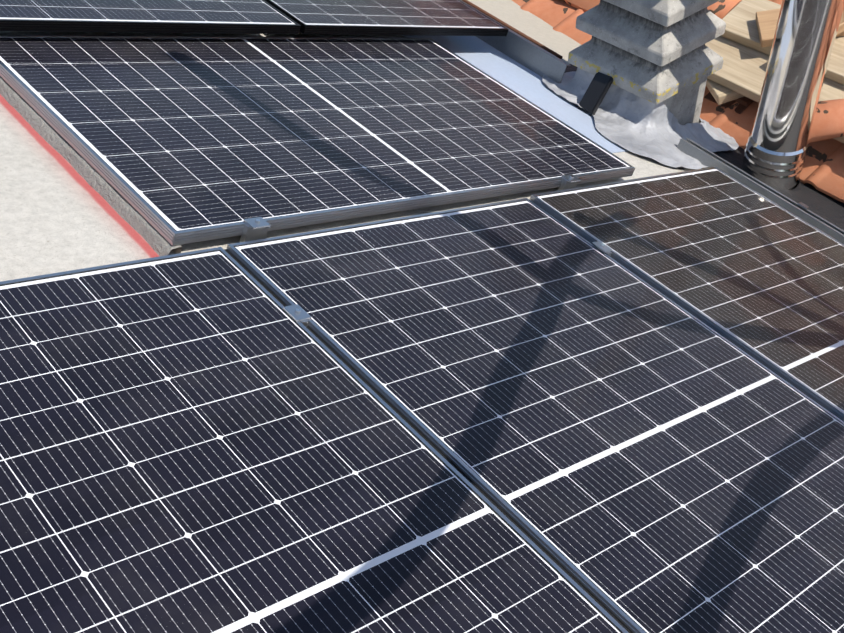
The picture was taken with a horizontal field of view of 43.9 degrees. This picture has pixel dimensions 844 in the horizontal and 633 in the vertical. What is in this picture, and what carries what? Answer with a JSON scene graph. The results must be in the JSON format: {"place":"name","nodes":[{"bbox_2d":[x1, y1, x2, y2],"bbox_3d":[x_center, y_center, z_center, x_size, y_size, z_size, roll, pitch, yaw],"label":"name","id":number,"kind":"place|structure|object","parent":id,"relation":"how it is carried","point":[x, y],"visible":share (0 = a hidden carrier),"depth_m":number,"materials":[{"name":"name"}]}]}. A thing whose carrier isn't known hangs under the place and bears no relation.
{"place":"outdoors","nodes":[
{"label":"outdoors","id":0,"kind":"place"},
{"bbox_2d":[0,31,701,281],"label":"flat roof","id":1,"kind":"structure","parent":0,"point":[58,213],"depth_m":2.35,"materials":[{"name":"white concrete"}]},
{"bbox_2d":[0,76,181,255],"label":"concrete curb","id":2,"kind":"object","parent":1,"relation":"on","point":[126,211],"visible":0.69,"depth_m":2.45,"materials":[{"name":"grey concrete"}]},
{"bbox_2d":[240,217,269,241],"bbox_3d":[-0.383,-0.195,2.402,0.060,0.061,0.038,-14,44,-43],"label":"module clamp","id":3,"kind":"object","parent":1,"relation":"on","point":[256,228],"visible":0.9,"depth_m":2.39,"materials":[{"name":"silver metal"}]},
{"bbox_2d":[0,247,628,632],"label":"solar panel","id":4,"kind":"object","parent":1,"relation":"on","point":[217,440],"visible":1,"depth_m":1.71,"materials":[{"name":"black glass"}]},
{"bbox_2d":[283,304,310,325],"bbox_3d":[-0.264,0.011,2.173,0.038,0.060,0.060,-14,44,-43],"label":"module clamp","id":5,"kind":"object","parent":4,"relation":"attached to","point":[297,313],"visible":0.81,"depth_m":2.15,"materials":[{"name":"silver metal"}]},
{"bbox_2d":[0,35,634,245],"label":"solar panel","id":6,"kind":"object","parent":1,"relation":"on","point":[175,140],"visible":1,"depth_m":2.92,"materials":[{"name":"black glass"}]},
{"bbox_2d":[224,249,631,632],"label":"mounting rail","id":7,"kind":"object","parent":1,"relation":"on","point":[449,461],"visible":0.22,"depth_m":1.93,"materials":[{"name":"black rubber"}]},
{"bbox_2d":[403,35,627,152],"bbox_3d":[-1.470,-2.462,5.509,0.415,0.010,6.760,-14,44,-43],"label":"roof flashing","id":8,"kind":"object","parent":1,"relation":"on","point":[511,73],"visible":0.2,"depth_m":4.06,"materials":[{"name":"grey metal"}]},
{"bbox_2d":[461,0,570,82],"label":"galvanised upstand flashing","id":9,"kind":"object","parent":1,"relation":"attached to","point":[530,55],"visible":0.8,"depth_m":4.22,"materials":[{"name":"metal"}]},
{"bbox_2d":[468,0,580,63],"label":"mortar bed strip","id":10,"kind":"object","parent":1,"relation":"on","point":[527,23],"visible":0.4,"depth_m":4.81,"materials":[{"name":"beige concrete"}]},
{"bbox_2d":[462,0,562,58],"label":"rusty rebar rod","id":11,"kind":"object","parent":10,"relation":"on","point":[514,29],"visible":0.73,"depth_m":4.60,"materials":[{"name":"metal"}]},
{"bbox_2d":[227,198,843,632],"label":"solar panel","id":12,"kind":"object","parent":1,"relation":"on","point":[629,448],"visible":0.85,"depth_m":2.20,"materials":[{"name":"black glass"}]},
{"bbox_2d":[558,174,579,189],"bbox_3d":[0.449,-0.404,3.212,0.060,0.060,0.038,-14,44,-43],"label":"module clamp","id":13,"kind":"object","parent":1,"relation":"on","point":[569,181],"visible":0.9,"depth_m":3.19,"materials":[{"name":"silver metal"}]},
{"bbox_2d":[592,241,611,255],"bbox_3d":[0.489,-0.173,2.892,0.038,0.060,0.060,-14,44,-43],"label":"module clamp","id":14,"kind":"object","parent":1,"relation":"on","point":[603,247],"visible":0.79,"depth_m":2.87,"materials":[{"name":"silver metal"}]},
{"bbox_2d":[542,68,738,168],"bbox_3d":[0.865,-0.799,4.107,0.758,0.317,0.803,-31,50,-29],"label":"chimney flashing","id":15,"kind":"object","parent":1,"relation":"on","point":[631,122],"visible":0.6,"depth_m":3.95,"materials":[{"name":"grey metal"}]},
{"bbox_2d":[578,72,612,114],"bbox_3d":[0.655,-0.846,3.965,0.082,0.018,0.157,32,95,37],"label":"phone in wallet case","id":16,"kind":"object","parent":15,"relation":"on","point":[595,93],"visible":1,"depth_m":3.95,"materials":[{"name":"black"}]},
{"bbox_2d":[568,0,725,124],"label":"chimney","id":17,"kind":"object","parent":1,"relation":"on","point":[656,51],"visible":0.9,"depth_m":3.86,"materials":[{"name":"concrete"}]},
{"bbox_2d":[529,167,843,420],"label":"solar panel","id":18,"kind":"object","parent":1,"relation":"on","point":[757,276],"visible":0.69,"depth_m":3.04,"materials":[{"name":"black glass"}]},
{"bbox_2d":[565,64,843,229],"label":"roof underlayment","id":19,"kind":"object","parent":1,"relation":"on","point":[823,206],"depth_m":3.92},
{"bbox_2d":[707,0,741,18],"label":"half-round ridge tiles","id":20,"kind":"object","parent":1,"relation":"on","point":[721,9],"visible":0.04,"depth_m":4.59,"materials":[{"name":"ceramic"}]},
{"bbox_2d":[706,78,743,104],"bbox_3d":[1.377,-1.018,4.348,0.387,0.045,0.200,-18,51,2],"label":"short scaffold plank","id":21,"kind":"object","parent":1,"relation":"on","point":[721,94],"visible":0.25,"depth_m":4.30,"materials":[{"name":"brown wood"}]},
{"bbox_2d":[677,138,843,243],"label":"metal flashing","id":22,"kind":"object","parent":1,"relation":"on","point":[700,153],"visible":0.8,"depth_m":3.72,"materials":[{"name":"metal"}]},
{"bbox_2d":[797,202,809,208],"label":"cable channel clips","id":23,"kind":"object","parent":22,"relation":"attached to","point":[802,205],"visible":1,"depth_m":3.64,"materials":[{"name":"silver metal"}]},
{"bbox_2d":[705,36,843,142],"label":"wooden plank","id":24,"kind":"object","parent":1,"relation":"on","point":[742,71],"visible":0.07,"depth_m":4.26,"materials":[{"name":"brown wood"}]},
{"bbox_2d":[721,0,843,84],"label":"scaffold plank","id":25,"kind":"object","parent":24,"relation":"on","point":[739,19],"visible":0.43,"depth_m":4.33,"materials":[{"name":"brown wood"}]},
{"bbox_2d":[756,9,843,46],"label":"wooden block","id":26,"kind":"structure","parent":25,"relation":"on","point":[766,21],"depth_m":4.25,"materials":[{"name":"brown wood"}]},
{"bbox_2d":[808,99,843,142],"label":"loose tile","id":27,"kind":"object","parent":24,"relation":"on","point":[828,121],"visible":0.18,"depth_m":3.88,"materials":[{"name":"ceramic"}]},
{"bbox_2d":[742,0,843,190],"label":"flue pipe","id":28,"kind":"object","parent":1,"relation":"on","point":[804,38],"visible":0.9,"depth_m":3.67,"materials":[{"name":"metal"}]},
{"bbox_2d":[807,183,843,205],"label":"roof tile edge","id":29,"kind":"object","parent":1,"relation":"on","point":[841,203],"depth_m":3.98,"materials":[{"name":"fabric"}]},
{"bbox_2d":[512,0,843,202],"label":"roof tiles","id":30,"kind":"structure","parent":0,"point":[822,171],"depth_m":4.30,"materials":[{"name":"orange tile"}]},
{"bbox_2d":[704,92,753,113],"bbox_3d":[1.289,-0.924,4.365,0.120,0.030,0.180,-42,54,-16],"label":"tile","id":31,"kind":"object","parent":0,"point":[744,102],"visible":0.39,"depth_m":4.33,"materials":[{"name":"brown tile"}]},
{"bbox_3d":[-1.024,-0.945,3.231,3.300,0.097,0.064,-14,44,-43],"label":"mount rail","id":32,"kind":"object","parent":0,"visible":0},
{"bbox_2d":[0,0,300,33],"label":"solar panel","id":33,"kind":"object","parent":32,"relation":"on","point":[210,16],"visible":0.98,"depth_m":3.12,"materials":[{"name":"black glass"}]},
{"bbox_2d":[265,0,508,35],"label":"solar panel","id":34,"kind":"object","parent":32,"relation":"on","point":[406,17],"visible":1,"depth_m":3.84,"materials":[{"name":"black glass"}]},
{"bbox_3d":[1.720,-1.208,4.136,0.577,0.045,0.070,-31,52,-7],"label":"timber batten","id":35,"kind":"object","parent":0,"visible":0},
{"bbox_2d":[837,11,843,34],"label":"timber batten","id":36,"kind":"object","parent":35,"relation":"on","point":[841,28],"depth_m":4.10,"materials":[{"name":"brown wood"}]}
]}

